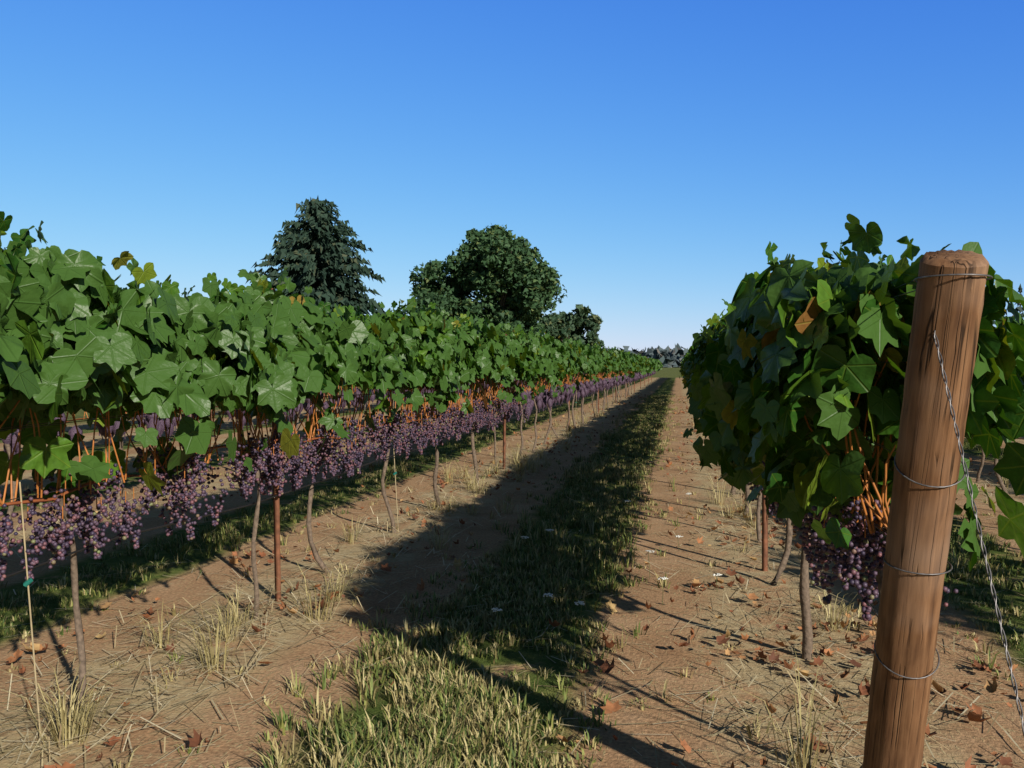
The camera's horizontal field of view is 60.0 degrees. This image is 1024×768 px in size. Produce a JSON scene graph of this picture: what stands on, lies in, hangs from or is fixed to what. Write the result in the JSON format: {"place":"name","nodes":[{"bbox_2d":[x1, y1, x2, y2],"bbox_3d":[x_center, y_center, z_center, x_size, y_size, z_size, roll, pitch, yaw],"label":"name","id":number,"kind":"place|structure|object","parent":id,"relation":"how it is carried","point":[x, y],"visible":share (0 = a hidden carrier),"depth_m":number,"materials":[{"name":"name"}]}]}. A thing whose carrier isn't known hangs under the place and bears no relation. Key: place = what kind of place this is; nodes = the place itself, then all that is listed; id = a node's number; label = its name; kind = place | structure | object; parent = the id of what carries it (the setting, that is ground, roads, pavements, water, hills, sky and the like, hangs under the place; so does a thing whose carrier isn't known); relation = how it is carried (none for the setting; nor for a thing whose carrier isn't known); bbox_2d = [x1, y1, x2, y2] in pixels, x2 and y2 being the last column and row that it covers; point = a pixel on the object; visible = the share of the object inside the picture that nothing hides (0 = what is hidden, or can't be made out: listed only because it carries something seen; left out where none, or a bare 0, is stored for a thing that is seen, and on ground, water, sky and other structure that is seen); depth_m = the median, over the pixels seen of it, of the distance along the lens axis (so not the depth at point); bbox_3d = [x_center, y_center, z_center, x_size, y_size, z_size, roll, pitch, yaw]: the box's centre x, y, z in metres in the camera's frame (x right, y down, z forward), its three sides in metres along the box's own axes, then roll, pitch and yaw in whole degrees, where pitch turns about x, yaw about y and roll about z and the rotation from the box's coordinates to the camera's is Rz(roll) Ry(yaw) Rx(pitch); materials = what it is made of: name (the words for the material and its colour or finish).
{"place":"outdoors","nodes":[
{"label":"outdoors","id":0,"kind":"place"},
{"bbox_2d":[0,279,912,532],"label":"trellis wires","id":1,"kind":"object","parent":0,"point":[303,439],"visible":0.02,"depth_m":3.70,"materials":[{"name":"grey metal"}]},
{"bbox_2d":[0,368,1023,767],"bbox_3d":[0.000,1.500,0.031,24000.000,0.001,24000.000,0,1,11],"label":"ground","id":2,"kind":"structure","parent":0,"point":[636,722],"depth_m":5.18,"materials":[{"name":"soil"}]},
{"bbox_2d":[246,196,385,316],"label":"fir tree","id":3,"kind":"object","parent":2,"relation":"on","point":[315,239],"depth_m":102.75,"materials":[{"name":"green plant"}]},
{"bbox_2d":[1,370,655,458],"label":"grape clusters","id":4,"kind":"object","parent":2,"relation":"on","point":[544,399],"visible":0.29,"depth_m":14.68,"materials":[{"name":"purple food"}]},
{"bbox_2d":[19,374,741,744],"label":"vine stakes","id":5,"kind":"object","parent":2,"relation":"on","point":[29,592],"visible":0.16,"depth_m":3.46,"materials":[{"name":"brown wood"}]},
{"bbox_2d":[23,386,628,586],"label":"vine ties","id":6,"kind":"object","parent":5,"relation":"attached to","point":[26,583],"visible":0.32,"depth_m":3.43,"materials":[{"name":"green plastic"}]},
{"bbox_2d":[149,288,767,601],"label":"metal trellis posts","id":7,"kind":"object","parent":2,"relation":"on","point":[276,514],"visible":0.03,"depth_m":5.64,"materials":[{"name":"brown metal"}]},
{"bbox_2d":[401,224,566,333],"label":"oak tree","id":8,"kind":"object","parent":2,"relation":"on","point":[483,260],"depth_m":86.23,"materials":[{"name":"green plant"}]},
{"bbox_2d":[3,381,1007,767],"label":"grapevine trunks","id":9,"kind":"object","parent":2,"relation":"on","point":[807,621],"visible":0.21,"depth_m":6.03,"materials":[{"name":"brown plant"}]},
{"bbox_2d":[0,388,878,521],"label":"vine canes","id":10,"kind":"object","parent":9,"relation":"attached to","point":[49,499],"visible":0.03,"depth_m":3.83,"materials":[{"name":"brown plant"}]},
{"bbox_2d":[0,357,906,537],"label":"vine shoots","id":11,"kind":"object","parent":10,"relation":"attached to","point":[883,519],"visible":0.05,"depth_m":4.23,"materials":[{"name":"orange plant"}]},
{"bbox_2d":[0,394,957,620],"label":"grape clusters","id":12,"kind":"object","parent":11,"relation":"hanging from","point":[859,552],"visible":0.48,"depth_m":4.25,"materials":[{"name":"purple food"}]},
{"bbox_2d":[0,211,1023,571],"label":"vine leaves","id":13,"kind":"object","parent":11,"relation":"attached to","point":[782,349],"visible":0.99,"depth_m":3.41,"materials":[{"name":"green plant"}]},
{"bbox_2d":[0,386,1023,616],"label":"drip hose","id":14,"kind":"object","parent":2,"relation":"on","point":[65,555],"visible":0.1,"depth_m":5.04,"materials":[{"name":"black"}]},
{"bbox_2d":[0,393,1023,767],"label":"green grass tufts","id":15,"kind":"object","parent":2,"relation":"on","point":[564,557],"visible":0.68,"depth_m":5.53,"materials":[{"name":"green plant"}]},
{"bbox_2d":[0,398,1023,767],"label":"straw litter","id":16,"kind":"object","parent":2,"relation":"on","point":[246,672],"visible":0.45,"depth_m":4.47,"materials":[{"name":"beige plant"}]},
{"bbox_2d":[0,394,1023,767],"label":"grass blades","id":17,"kind":"object","parent":2,"relation":"on","point":[320,710],"depth_m":4.74,"materials":[{"name":"plant"}]},
{"bbox_2d":[2,393,1023,767],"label":"fallen leaves","id":18,"kind":"object","parent":2,"relation":"on","point":[722,639],"visible":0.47,"depth_m":4.77,"materials":[{"name":"brown plant"}]},
{"bbox_2d":[342,351,686,389],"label":"vine leaves","id":19,"kind":"object","parent":2,"relation":"on","point":[639,363],"visible":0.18,"depth_m":50.45,"materials":[{"name":"green plant"}]},
{"bbox_2d":[537,304,604,347],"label":"pale tree","id":20,"kind":"object","parent":2,"relation":"on","point":[563,325],"depth_m":116.29,"materials":[{"name":"green plant"}]},
{"bbox_2d":[491,493,721,632],"bbox_3d":[0.867,1.248,7.039,1.465,0.211,4.967,0,1,11],"label":"wild carrot","id":21,"kind":"object","parent":2,"relation":"on","point":[662,578],"depth_m":5.54,"materials":[{"name":"plant"}]},
{"bbox_2d":[604,343,687,367],"bbox_3d":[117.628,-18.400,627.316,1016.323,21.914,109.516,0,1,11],"label":"distant tree line","id":22,"kind":"object","parent":2,"relation":"on","point":[667,357],"visible":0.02,"depth_m":596.11,"materials":[{"name":"green plant"}]},
{"bbox_2d":[862,249,988,767],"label":"wooden end post","id":23,"kind":"object","parent":2,"relation":"on","point":[948,309],"visible":0.98,"depth_m":2.20,"materials":[{"name":"brown wood"}]},
{"bbox_2d":[849,274,1023,735],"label":"end post wires","id":24,"kind":"object","parent":23,"relation":"attached to","point":[965,470],"visible":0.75,"depth_m":1.95,"materials":[{"name":"grey metal"}]},
{"bbox_2d":[993,283,1023,324],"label":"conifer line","id":25,"kind":"object","parent":2,"relation":"on","point":[1020,309],"visible":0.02,"depth_m":237.62,"materials":[{"name":"green plant"}]},
{"bbox_2d":[0,0,1023,351],"label":"sky","id":26,"kind":"structure","parent":0,"point":[653,153],"materials":[{"name":"blue"}]},
{"bbox_2d":[46,309,1023,426],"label":"vine leaves","id":27,"kind":"object","parent":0,"point":[589,361],"visible":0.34,"depth_m":22.09,"materials":[{"name":"green plant"}]}
]}

